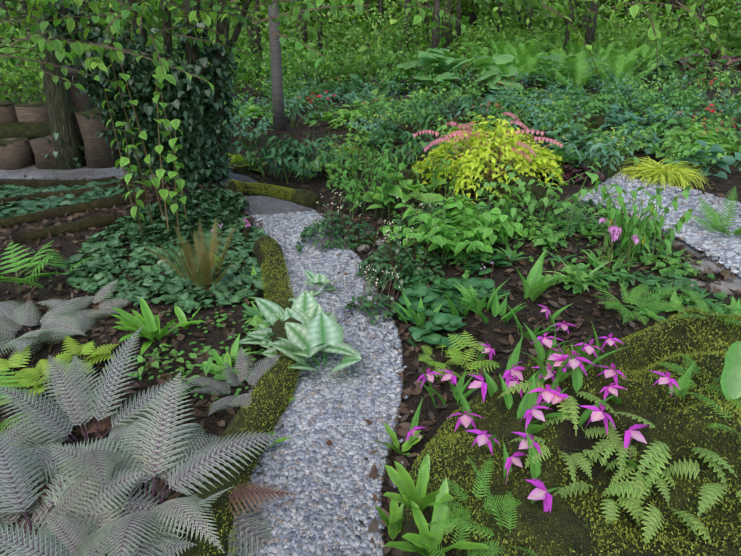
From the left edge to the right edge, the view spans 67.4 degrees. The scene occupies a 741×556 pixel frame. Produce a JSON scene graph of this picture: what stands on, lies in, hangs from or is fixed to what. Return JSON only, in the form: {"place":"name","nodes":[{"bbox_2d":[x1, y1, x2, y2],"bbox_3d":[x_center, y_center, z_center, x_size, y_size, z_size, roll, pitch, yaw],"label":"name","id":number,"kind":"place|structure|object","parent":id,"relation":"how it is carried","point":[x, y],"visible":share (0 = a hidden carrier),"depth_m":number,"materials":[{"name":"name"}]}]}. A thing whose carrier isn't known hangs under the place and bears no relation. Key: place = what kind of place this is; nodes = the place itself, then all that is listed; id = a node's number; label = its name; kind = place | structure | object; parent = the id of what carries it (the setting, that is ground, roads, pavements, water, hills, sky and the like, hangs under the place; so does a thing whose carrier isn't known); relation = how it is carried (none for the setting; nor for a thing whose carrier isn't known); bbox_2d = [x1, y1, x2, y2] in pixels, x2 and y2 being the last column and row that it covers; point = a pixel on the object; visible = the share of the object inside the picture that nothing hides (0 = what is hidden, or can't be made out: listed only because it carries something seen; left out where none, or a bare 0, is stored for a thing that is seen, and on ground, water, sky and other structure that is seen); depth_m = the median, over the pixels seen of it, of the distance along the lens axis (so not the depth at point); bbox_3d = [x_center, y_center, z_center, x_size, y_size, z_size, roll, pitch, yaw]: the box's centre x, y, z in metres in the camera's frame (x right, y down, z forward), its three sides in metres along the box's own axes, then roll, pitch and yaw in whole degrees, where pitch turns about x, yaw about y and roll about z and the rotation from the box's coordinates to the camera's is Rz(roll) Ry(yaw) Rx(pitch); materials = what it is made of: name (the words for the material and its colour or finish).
{"place":"outdoors","nodes":[
{"label":"outdoors","id":0,"kind":"place"},
{"bbox_2d":[0,6,740,555],"bbox_3d":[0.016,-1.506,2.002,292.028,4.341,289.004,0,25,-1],"label":"ground","id":1,"kind":"structure","parent":0,"point":[214,336],"depth_m":3.50,"materials":[{"name":"soil"}]},
{"bbox_2d":[0,65,123,169],"bbox_3d":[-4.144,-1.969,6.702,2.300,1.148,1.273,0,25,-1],"label":"pots","id":2,"kind":"object","parent":1,"relation":"on","point":[18,154],"visible":0.54,"depth_m":6.37,"materials":[{"name":"brown wood"}]},
{"bbox_2d":[0,101,102,144],"bbox_3d":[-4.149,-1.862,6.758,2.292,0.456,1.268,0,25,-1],"label":"log","id":3,"kind":"object","parent":2,"relation":"on","point":[25,130],"visible":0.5,"depth_m":6.56,"materials":[{"name":"brown wood"}]},
{"bbox_2d":[31,0,251,178],"bbox_3d":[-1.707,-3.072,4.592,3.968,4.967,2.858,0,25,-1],"label":"trunks","id":4,"kind":"object","parent":1,"relation":"on","point":[60,112],"visible":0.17,"depth_m":5.97,"materials":[{"name":"brown plant"}]},
{"bbox_2d":[267,1,285,130],"bbox_3d":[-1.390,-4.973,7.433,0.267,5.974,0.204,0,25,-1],"label":"trunk","id":5,"kind":"object","parent":1,"relation":"on","point":[278,109],"visible":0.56,"depth_m":8.26,"materials":[{"name":"grey wood"}]},
{"bbox_2d":[0,111,604,555],"bbox_3d":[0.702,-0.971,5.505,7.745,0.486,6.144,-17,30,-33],"label":"mossy logs","id":6,"kind":"object","parent":1,"relation":"on","point":[304,197],"visible":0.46,"depth_m":3.81,"materials":[{"name":"green plant"}]},
{"bbox_2d":[0,0,732,91],"bbox_3d":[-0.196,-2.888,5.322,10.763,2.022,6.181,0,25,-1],"label":"canopy","id":7,"kind":"object","parent":1,"relation":"on","point":[115,23],"visible":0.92,"depth_m":4.05,"materials":[{"name":"green plant"}]},
{"bbox_2d":[0,19,740,555],"bbox_3d":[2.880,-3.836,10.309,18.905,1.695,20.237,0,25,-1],"label":"leaves","id":8,"kind":"object","parent":1,"relation":"on","point":[76,501],"visible":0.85,"depth_m":3.25,"materials":[{"name":"green plant"}]},
{"bbox_2d":[0,0,740,555],"bbox_3d":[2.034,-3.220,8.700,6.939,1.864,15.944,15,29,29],"label":"ground cover plants","id":9,"kind":"object","parent":1,"relation":"on","point":[196,126],"visible":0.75,"depth_m":4.42,"materials":[{"name":"green plant"}]},
{"bbox_2d":[0,0,740,107],"bbox_3d":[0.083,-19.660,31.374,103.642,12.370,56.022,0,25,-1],"label":"forest undergrowth","id":10,"kind":"object","parent":1,"relation":"on","point":[346,34],"visible":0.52,"depth_m":16.80,"materials":[{"name":"green plant"}]},
{"bbox_2d":[0,0,740,77],"bbox_3d":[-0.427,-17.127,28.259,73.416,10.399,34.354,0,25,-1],"label":"trunks","id":11,"kind":"object","parent":1,"relation":"on","point":[590,33],"visible":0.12,"depth_m":19.02,"materials":[{"name":"brown plant"}]},
{"bbox_2d":[0,165,740,555],"bbox_3d":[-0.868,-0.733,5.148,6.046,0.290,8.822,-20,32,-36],"label":"paths","id":12,"kind":"structure","parent":1,"relation":"on","point":[264,205],"depth_m":5.14,"materials":[{"name":"grey gravel"}]},
{"bbox_2d":[229,173,740,555],"bbox_3d":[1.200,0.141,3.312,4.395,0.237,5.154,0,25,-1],"label":"stones","id":13,"kind":"object","parent":12,"relation":"on","point":[334,408],"visible":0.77,"depth_m":2.56,"materials":[{"name":"grey gravel"}]},
{"bbox_2d":[195,179,740,555],"bbox_3d":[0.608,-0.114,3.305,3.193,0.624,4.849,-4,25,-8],"label":"moss tufts","id":14,"kind":"object","parent":1,"relation":"on","point":[636,374],"visible":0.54,"depth_m":1.84,"materials":[{"name":"green plant"}]},
{"bbox_2d":[210,45,740,512],"bbox_3d":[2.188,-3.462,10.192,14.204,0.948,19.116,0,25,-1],"label":"flowers","id":15,"kind":"object","parent":1,"relation":"on","point":[547,396],"visible":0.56,"depth_m":2.06,"materials":[{"name":"purple plant"}]},
{"bbox_2d":[327,230,740,371],"bbox_3d":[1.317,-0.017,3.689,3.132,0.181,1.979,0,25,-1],"label":"rocks","id":16,"kind":"object","parent":1,"relation":"on","point":[725,286],"visible":0.4,"depth_m":3.56,"materials":[{"name":"grey stone"}]},
{"bbox_2d":[399,312,740,555],"bbox_3d":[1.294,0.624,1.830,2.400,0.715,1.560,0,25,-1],"label":"boulder","id":17,"kind":"object","parent":1,"relation":"on","point":[563,521],"visible":0.62,"depth_m":1.70,"materials":[{"name":"green plant"}]}
]}

